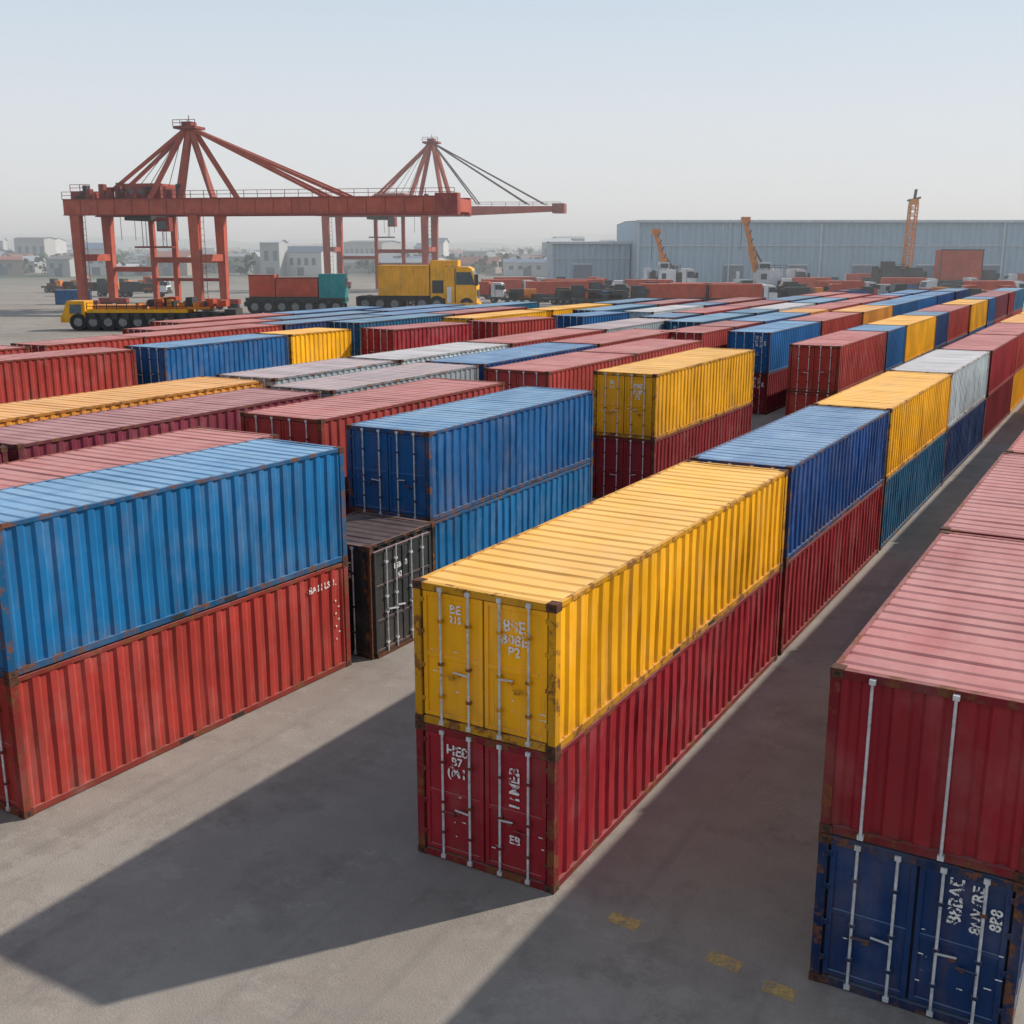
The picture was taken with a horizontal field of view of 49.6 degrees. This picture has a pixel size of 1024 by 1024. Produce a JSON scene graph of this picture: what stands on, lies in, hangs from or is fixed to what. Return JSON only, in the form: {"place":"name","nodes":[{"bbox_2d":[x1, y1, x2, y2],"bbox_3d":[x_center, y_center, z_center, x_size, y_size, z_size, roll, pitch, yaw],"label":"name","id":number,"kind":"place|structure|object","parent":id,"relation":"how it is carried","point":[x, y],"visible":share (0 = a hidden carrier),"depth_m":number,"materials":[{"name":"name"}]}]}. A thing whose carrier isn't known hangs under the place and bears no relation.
{"place":"outdoors","nodes":[
{"label":"outdoors","id":0,"kind":"place"},
{"bbox_2d":[14,237,55,256],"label":"industrial building","id":1,"kind":"structure","parent":0,"point":[36,246],"depth_m":513.42,"materials":[{"name":"grey concrete"}]},
{"bbox_2d":[7,236,541,251],"bbox_3d":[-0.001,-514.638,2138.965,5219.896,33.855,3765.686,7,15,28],"label":"hills","id":2,"kind":"structure","parent":0,"point":[124,242],"depth_m":1833.15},
{"bbox_2d":[0,233,616,244],"bbox_3d":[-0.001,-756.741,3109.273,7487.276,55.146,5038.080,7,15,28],"label":"hills","id":3,"kind":"structure","parent":0,"point":[588,237],"depth_m":2851.80,"materials":[{"name":"grey"}]},
{"bbox_2d":[345,494,348,514],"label":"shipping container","id":4,"kind":"object","parent":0,"point":[347,502],"depth_m":34.73,"materials":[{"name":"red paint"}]},
{"bbox_2d":[240,377,504,494],"bbox_3d":[-4.397,-2.818,38.733,3.221,2.506,11.063,7,15,29],"label":"shipping container","id":5,"kind":"object","parent":4,"relation":"on","point":[324,421],"visible":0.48,"depth_m":35.76,"materials":[{"name":"metal"}]},
{"bbox_2d":[0,272,1023,1023],"bbox_3d":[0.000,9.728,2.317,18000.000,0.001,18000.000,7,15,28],"label":"ground","id":6,"kind":"structure","parent":0,"point":[268,864],"depth_m":17.95,"materials":[{"name":"concrete"}]},
{"bbox_2d":[61,296,242,330],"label":"loader truck","id":7,"kind":"object","parent":6,"relation":"on","point":[78,315],"visible":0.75,"depth_m":137.34,"materials":[{"name":"metal"}]},
{"bbox_2d":[0,561,351,819],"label":"shipping container","id":8,"kind":"object","parent":6,"relation":"on","point":[74,725],"visible":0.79,"depth_m":22.32,"materials":[{"name":"red metal"}]},
{"bbox_2d":[0,437,347,679],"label":"shipping container","id":9,"kind":"object","parent":8,"relation":"on","point":[91,560],"visible":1,"depth_m":22.03,"materials":[{"name":"blue metal"}]},
{"bbox_2d":[61,115,471,310],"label":"gantry crane","id":10,"kind":"object","parent":6,"relation":"on","point":[163,206],"visible":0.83,"depth_m":175.22,"materials":[{"name":"metal"}]},
{"bbox_2d":[259,240,288,275],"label":"industrial building","id":11,"kind":"structure","parent":6,"relation":"on","point":[272,256],"depth_m":407.38,"materials":[{"name":"grey concrete"}]},
{"bbox_2d":[2,245,546,274],"bbox_3d":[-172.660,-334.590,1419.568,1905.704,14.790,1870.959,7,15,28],"label":"distant trees","id":12,"kind":"object","parent":6,"relation":"on","point":[361,263],"visible":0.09,"depth_m":450.31,"materials":[{"name":"plant"}]},
{"bbox_2d":[244,274,347,313],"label":"container truck","id":13,"kind":"object","parent":6,"relation":"on","point":[269,293],"visible":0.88,"depth_m":171.11,"materials":[{"name":"metal"}]},
{"bbox_2d":[286,246,336,275],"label":"industrial building","id":14,"kind":"structure","parent":6,"relation":"on","point":[304,260],"depth_m":411.20,"materials":[{"name":"grey concrete"}]},
{"bbox_2d":[346,511,435,659],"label":"shipping container","id":15,"kind":"object","parent":6,"relation":"on","point":[390,559],"visible":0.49,"depth_m":27.98,"materials":[{"name":"metal"}]},
{"bbox_2d":[367,532,430,659],"bbox_3d":[-2.760,2.016,28.432,0.200,2.900,2.720,8,15,30],"label":"door leaf","id":16,"kind":"structure","parent":15,"relation":"in","point":[392,569],"depth_m":28.04,"materials":[{"name":"paint"}]},
{"bbox_2d":[356,260,480,307],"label":"yellow heavy truck","id":17,"kind":"object","parent":6,"relation":"on","point":[444,282],"visible":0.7,"depth_m":176.46,"materials":[{"name":"metal"}]},
{"bbox_2d":[318,134,566,288],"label":"gantry crane","id":18,"kind":"object","parent":6,"relation":"on","point":[431,143],"visible":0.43,"depth_m":265.12,"materials":[{"name":"metal"}]},
{"bbox_2d":[349,461,592,569],"bbox_3d":[-0.916,0.362,36.009,2.821,2.606,10.563,7,15,28],"label":"shipping container","id":19,"kind":"object","parent":6,"relation":"on","point":[464,533],"visible":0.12,"depth_m":34.65,"materials":[{"name":"blue metal"}]},
{"bbox_2d":[346,386,593,521],"bbox_3d":[-0.916,-2.140,35.413,2.821,2.526,10.563,7,15,28],"label":"shipping container","id":20,"kind":"object","parent":19,"relation":"on","point":[434,463],"visible":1,"depth_m":32.46,"materials":[{"name":"blue metal"}]},
{"bbox_2d":[502,259,546,275],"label":"industrial building","id":21,"kind":"structure","parent":6,"relation":"on","point":[524,267],"depth_m":409.43,"materials":[{"name":"grey concrete"}]},
{"bbox_2d":[501,285,587,304],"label":"semi trailer truck","id":22,"kind":"object","parent":6,"relation":"on","point":[575,291],"visible":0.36,"depth_m":193.28,"materials":[{"name":"metal"}]},
{"bbox_2d":[526,281,604,301],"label":"semi trailer truck","id":23,"kind":"object","parent":6,"relation":"on","point":[546,288],"visible":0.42,"depth_m":209.48,"materials":[{"name":"metal"}]},
{"bbox_2d":[415,567,782,894],"bbox_3d":[2.505,3.572,22.988,2.621,2.396,12.013,8,15,29],"label":"shipping container","id":24,"kind":"object","parent":6,"relation":"on","point":[544,822],"visible":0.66,"depth_m":18.56,"materials":[{"name":"metal"}]},
{"bbox_2d":[412,460,788,754],"bbox_3d":[2.505,1.222,22.429,2.621,2.426,12.013,8,15,29],"label":"shipping container","id":25,"kind":"object","parent":24,"relation":"on","point":[554,636],"visible":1,"depth_m":18.70,"materials":[{"name":"yellow metal"}]},
{"bbox_2d":[571,285,649,303],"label":"semi trailer truck","id":26,"kind":"object","parent":6,"relation":"on","point":[595,295],"visible":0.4,"depth_m":190.46,"materials":[{"name":"metal"}]},
{"bbox_2d":[644,229,697,281],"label":"mobile crane","id":27,"kind":"object","parent":6,"relation":"on","point":[663,271],"visible":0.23,"depth_m":243.33,"materials":[{"name":"metal"}]},
{"bbox_2d":[592,403,752,497],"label":"shipping container","id":28,"kind":"object","parent":6,"relation":"on","point":[619,463],"visible":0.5,"depth_m":45.17,"materials":[{"name":"red metal"}]},
{"bbox_2d":[593,347,754,440],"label":"shipping container","id":29,"kind":"object","parent":28,"relation":"on","point":[654,399],"visible":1,"depth_m":45.48,"materials":[{"name":"yellow metal"}]},
{"bbox_2d":[638,283,711,300],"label":"semi trailer truck","id":30,"kind":"object","parent":6,"relation":"on","point":[667,291],"visible":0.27,"depth_m":194.46,"materials":[{"name":"metal"}]},
{"bbox_2d":[708,284,779,299],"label":"semi trailer truck","id":31,"kind":"object","parent":6,"relation":"on","point":[721,291],"visible":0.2,"depth_m":193.27,"materials":[{"name":"metal"}]},
{"bbox_2d":[752,367,787,414],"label":"shipping container","id":32,"kind":"object","parent":6,"relation":"on","point":[769,392],"visible":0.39,"depth_m":68.62,"materials":[{"name":"red metal"}]},
{"bbox_2d":[727,320,820,373],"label":"shipping container","id":33,"kind":"object","parent":32,"relation":"on","point":[769,343],"visible":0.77,"depth_m":68.75,"materials":[{"name":"blue metal"}]},
{"bbox_2d":[733,217,809,285],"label":"mobile crane","id":34,"kind":"object","parent":6,"relation":"on","point":[766,273],"visible":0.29,"depth_m":239.08,"materials":[{"name":"metal"}]},
{"bbox_2d":[777,483,883,655],"bbox_3d":[8.435,1.175,33.006,2.621,2.416,11.263,8,15,29],"label":"shipping container","id":35,"kind":"object","parent":6,"relation":"on","point":[822,570],"visible":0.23,"depth_m":31.32,"materials":[{"name":"metal"}]},
{"bbox_2d":[690,405,889,562],"bbox_3d":[8.435,-1.181,32.445,2.621,2.416,11.263,8,15,29],"label":"shipping container","id":36,"kind":"object","parent":35,"relation":"on","point":[832,459],"visible":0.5,"depth_m":30.85,"materials":[{"name":"metal"}]},
{"bbox_2d":[785,373,881,415],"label":"shipping container","id":37,"kind":"object","parent":6,"relation":"on","point":[796,401],"visible":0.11,"depth_m":59.49,"materials":[{"name":"red metal"}]},
{"bbox_2d":[787,330,886,393],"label":"shipping container","id":38,"kind":"object","parent":37,"relation":"on","point":[837,362],"visible":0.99,"depth_m":59.38,"materials":[{"name":"red metal"}]},
{"bbox_2d":[861,189,926,283],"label":"mobile crane","id":39,"kind":"object","parent":6,"relation":"on","point":[888,269],"visible":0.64,"depth_m":254.62,"materials":[{"name":"metal"}]},
{"bbox_2d":[879,431,946,550],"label":"shipping container","id":40,"kind":"object","parent":6,"relation":"on","point":[913,485],"visible":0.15,"depth_m":41.61,"materials":[{"name":"blue metal"}]},
{"bbox_2d":[813,370,951,480],"bbox_3d":[14.423,-3.591,42.562,2.621,2.416,12.263,8,15,29],"label":"shipping container","id":41,"kind":"object","parent":40,"relation":"on","point":[916,404],"visible":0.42,"depth_m":41.14,"materials":[{"name":"yellow metal"}]},
{"bbox_2d":[808,831,1023,1023],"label":"shipping container","id":42,"kind":"object","parent":6,"relation":"on","point":[934,939],"visible":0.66,"depth_m":14.69,"materials":[{"name":"blue metal"}]},
{"bbox_2d":[819,530,1023,882],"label":"shipping container","id":43,"kind":"object","parent":42,"relation":"on","point":[924,752],"visible":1,"depth_m":14.47,"materials":[{"name":"metal"}]},
{"bbox_2d":[903,349,933,363],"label":"shipping container","id":44,"kind":"object","parent":6,"relation":"on","point":[921,355],"visible":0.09,"depth_m":80.44,"materials":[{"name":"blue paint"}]},
{"bbox_2d":[868,315,936,362],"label":"shipping container","id":45,"kind":"object","parent":44,"relation":"on","point":[920,336],"visible":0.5,"depth_m":78.62,"materials":[{"name":"yellow metal"}]},
{"bbox_2d":[946,333,967,345],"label":"shipping container","id":46,"kind":"object","parent":6,"relation":"on","point":[958,338],"visible":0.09,"depth_m":94.86,"materials":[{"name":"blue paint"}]},
{"bbox_2d":[916,304,969,341],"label":"shipping container","id":47,"kind":"object","parent":46,"relation":"on","point":[958,320],"visible":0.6,"depth_m":94.40,"materials":[{"name":"red metal"}]},
{"bbox_2d":[942,398,986,483],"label":"shipping container","id":48,"kind":"object","parent":6,"relation":"on","point":[964,437],"visible":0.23,"depth_m":52.34,"materials":[{"name":"blue metal"}]},
{"bbox_2d":[889,349,990,428],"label":"shipping container","id":49,"kind":"object","parent":48,"relation":"on","point":[968,370],"visible":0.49,"depth_m":51.95,"materials":[{"name":"grey metal"}]},
{"bbox_2d":[934,249,999,281],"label":"container truck","id":50,"kind":"object","parent":6,"relation":"on","point":[956,265],"visible":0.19,"depth_m":250.31,"materials":[{"name":"metal"}]},
{"bbox_2d":[982,376,1013,441],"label":"shipping container","id":51,"kind":"object","parent":6,"relation":"on","point":[998,405],"visible":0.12,"depth_m":62.91,"materials":[{"name":"red metal"}]},
{"bbox_2d":[940,334,1018,396],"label":"shipping container","id":52,"kind":"object","parent":51,"relation":"on","point":[1003,358],"visible":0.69,"depth_m":61.95,"materials":[{"name":"metal"}]},
{"bbox_2d":[1010,367,1023,411],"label":"shipping container","id":53,"kind":"object","parent":6,"relation":"on","point":[1017,397],"visible":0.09,"depth_m":71.63,"materials":[{"name":"yellow metal"}]},
{"bbox_2d":[973,322,1023,372],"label":"shipping container","id":54,"kind":"object","parent":53,"relation":"on","point":[999,328],"visible":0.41,"depth_m":70.90,"materials":[{"name":"red metal"}]},
{"bbox_2d":[0,0,1023,241],"label":"sky","id":55,"kind":"structure","parent":0,"point":[615,112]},
{"bbox_2d":[546,220,1023,283],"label":"warehouse","id":56,"kind":"structure","parent":0,"point":[709,251],"depth_m":292.04,"materials":[{"name":"grey metal"}]},
{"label":"shipping container","id":57,"kind":"object","parent":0,"visible":0},
{"bbox_2d":[940,452,1023,539],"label":"shipping container","id":58,"kind":"object","parent":57,"relation":"on","point":[992,504],"visible":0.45,"depth_m":23.63,"materials":[{"name":"metal"}]},
{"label":"shipping container","id":59,"kind":"object","parent":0,"visible":0},
{"bbox_2d":[0,426,278,488],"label":"shipping container","id":60,"kind":"object","parent":59,"relation":"on","point":[67,463],"visible":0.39,"depth_m":27.73,"materials":[{"name":"metal"}]},
{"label":"shipping container","id":61,"kind":"object","parent":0,"visible":0},
{"bbox_2d":[484,351,635,389],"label":"shipping container","id":62,"kind":"object","parent":61,"relation":"on","point":[573,370],"visible":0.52,"depth_m":48.16,"materials":[{"name":"metal"}]},
{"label":"shipping container","id":63,"kind":"object","parent":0,"visible":0},
{"bbox_2d":[581,338,702,361],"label":"shipping container","id":64,"kind":"object","parent":63,"relation":"on","point":[645,349],"visible":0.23,"depth_m":57.91,"materials":[{"name":"metal"}]},
{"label":"shipping container","id":65,"kind":"object","parent":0,"visible":0},
{"bbox_2d":[0,387,319,461],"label":"shipping container","id":66,"kind":"object","parent":65,"relation":"on","point":[221,410],"visible":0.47,"depth_m":33.45,"materials":[{"name":"red metal"}]},
{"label":"shipping container","id":67,"kind":"object","parent":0,"visible":0},
{"bbox_2d":[266,362,478,397],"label":"shipping container","id":68,"kind":"object","parent":67,"relation":"on","point":[333,385],"visible":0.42,"depth_m":44.24,"materials":[{"name":"grey metal"}]},
{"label":"shipping container","id":69,"kind":"object","parent":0,"visible":0},
{"bbox_2d":[425,342,596,380],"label":"shipping container","id":70,"kind":"object","parent":69,"relation":"on","point":[487,359],"visible":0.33,"depth_m":53.54,"materials":[{"name":"metal"}]},
{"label":"shipping container","id":71,"kind":"object","parent":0,"visible":0},
{"bbox_2d":[548,328,678,347],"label":"shipping container","id":72,"kind":"object","parent":71,"relation":"on","point":[615,337],"visible":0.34,"depth_m":64.40,"materials":[{"name":"metal"}]},
{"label":"shipping container","id":73,"kind":"object","parent":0,"visible":0},
{"bbox_2d":[0,376,262,426],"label":"shipping container","id":74,"kind":"object","parent":73,"relation":"on","point":[26,411],"visible":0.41,"depth_m":38.13,"materials":[{"name":"yellow metal"}]},
{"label":"shipping container","id":75,"kind":"object","parent":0,"visible":0},
{"bbox_2d":[216,357,395,387],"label":"shipping container","id":76,"kind":"object","parent":75,"relation":"on","point":[299,372],"visible":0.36,"depth_m":46.91,"materials":[{"name":"grey metal"}]},
{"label":"shipping container","id":77,"kind":"object","parent":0,"visible":0},
{"bbox_2d":[347,342,508,365],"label":"shipping container","id":78,"kind":"object","parent":77,"relation":"on","point":[415,355],"visible":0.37,"depth_m":55.05,"materials":[{"name":"grey metal"}]},
{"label":"shipping container","id":79,"kind":"object","parent":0,"visible":0},
{"bbox_2d":[463,328,603,347],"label":"shipping container","id":80,"kind":"object","parent":79,"relation":"on","point":[523,339],"visible":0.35,"depth_m":64.50,"materials":[{"name":"metal"}]},
{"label":"shipping container","id":81,"kind":"object","parent":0,"visible":0},
{"bbox_2d":[562,318,674,332],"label":"shipping container","id":82,"kind":"object","parent":81,"relation":"on","point":[632,323],"visible":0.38,"depth_m":75.43,"materials":[{"name":"metal"}]},
{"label":"shipping container","id":83,"kind":"object","parent":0,"visible":0},
{"bbox_2d":[0,346,137,403],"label":"shipping container","id":84,"kind":"object","parent":83,"relation":"on","point":[32,375],"visible":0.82,"depth_m":53.33,"materials":[{"name":"red metal"}]},
{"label":"shipping container","id":85,"kind":"object","parent":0,"visible":0},
{"bbox_2d":[124,333,288,384],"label":"shipping container","id":86,"kind":"object","parent":85,"relation":"on","point":[180,359],"visible":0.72,"depth_m":60.11,"materials":[{"name":"blue metal"}]},
{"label":"shipping container","id":87,"kind":"object","parent":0,"visible":0},
{"bbox_2d":[256,327,351,364],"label":"shipping container","id":88,"kind":"object","parent":87,"relation":"on","point":[312,344],"visible":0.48,"depth_m":68.11,"materials":[{"name":"yellow metal"}]},
{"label":"shipping container","id":89,"kind":"object","parent":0,"visible":0},
{"bbox_2d":[361,321,472,354],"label":"shipping container","id":90,"kind":"object","parent":89,"relation":"on","point":[378,339],"visible":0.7,"depth_m":71.63,"materials":[{"name":"metal"}]},
{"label":"shipping container","id":91,"kind":"object","parent":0,"visible":0},
{"bbox_2d":[466,316,555,339],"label":"shipping container","id":92,"kind":"object","parent":91,"relation":"on","point":[488,328],"visible":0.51,"depth_m":78.42,"materials":[{"name":"red metal"}]},
{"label":"shipping container","id":93,"kind":"object","parent":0,"visible":0},
{"bbox_2d":[551,311,629,328],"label":"shipping container","id":94,"kind":"object","parent":93,"relation":"on","point":[572,319],"visible":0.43,"depth_m":84.58,"materials":[{"name":"blue metal"}]},
{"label":"shipping container","id":95,"kind":"object","parent":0,"visible":0},
{"bbox_2d":[845,324,906,371],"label":"shipping container","id":96,"kind":"object","parent":95,"relation":"on","point":[895,345],"visible":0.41,"depth_m":70.94,"materials":[{"name":"blue metal"}]},
{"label":"shipping container","id":97,"kind":"object","parent":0,"visible":0},
{"bbox_2d":[785,312,860,335],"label":"shipping container","id":98,"kind":"object","parent":97,"relation":"on","point":[831,322],"visible":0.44,"depth_m":82.47,"materials":[{"name":"red metal"}]},
{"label":"shipping container","id":99,"kind":"object","parent":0,"visible":0},
{"bbox_2d":[660,326,733,347],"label":"shipping container","id":100,"kind":"object","parent":99,"relation":"on","point":[713,336],"visible":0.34,"depth_m":68.99,"materials":[{"name":"metal"}]},
{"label":"shipping container","id":101,"kind":"object","parent":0,"visible":0},
{"bbox_2d":[664,313,753,329],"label":"shipping container","id":102,"kind":"object","parent":101,"relation":"on","point":[689,321],"visible":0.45,"depth_m":79.81,"materials":[{"name":"blue metal"}]},
{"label":"shipping container","id":103,"kind":"object","parent":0,"visible":0},
{"bbox_2d":[441,310,547,322],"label":"shipping container","id":104,"kind":"object","parent":103,"relation":"on","point":[502,314],"visible":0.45,"depth_m":85.73,"materials":[{"name":"yellow metal"}]},
{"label":"shipping container","id":105,"kind":"object","parent":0,"visible":0},
{"bbox_2d":[328,313,452,355],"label":"shipping container","id":106,"kind":"object","parent":105,"relation":"on","point":[355,326],"visible":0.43,"depth_m":78.62,"materials":[{"name":"blue metal"}]},
{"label":"shipping container","id":107,"kind":"object","parent":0,"visible":0},
{"bbox_2d":[115,323,281,343],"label":"shipping container","id":108,"kind":"object","parent":107,"relation":"on","point":[228,330],"visible":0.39,"depth_m":69.53,"materials":[{"name":"red metal"}]},
{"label":"shipping container","id":109,"kind":"object","parent":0,"visible":0},
{"bbox_2d":[256,314,389,329],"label":"shipping container","id":110,"kind":"object","parent":109,"relation":"on","point":[322,322],"visible":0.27,"depth_m":77.83,"materials":[{"name":"metal"}]},
{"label":"shipping container","id":111,"kind":"object","parent":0,"visible":0},
{"bbox_2d":[122,318,280,333],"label":"shipping container","id":112,"kind":"object","parent":111,"relation":"on","point":[181,326],"visible":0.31,"depth_m":73.63,"materials":[{"name":"metal"}]},
{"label":"shipping container","id":113,"kind":"object","parent":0,"visible":0},
{"bbox_2d":[10,329,208,351],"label":"shipping container","id":114,"kind":"object","parent":113,"relation":"on","point":[113,341],"visible":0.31,"depth_m":61.71,"materials":[{"name":"red metal"}]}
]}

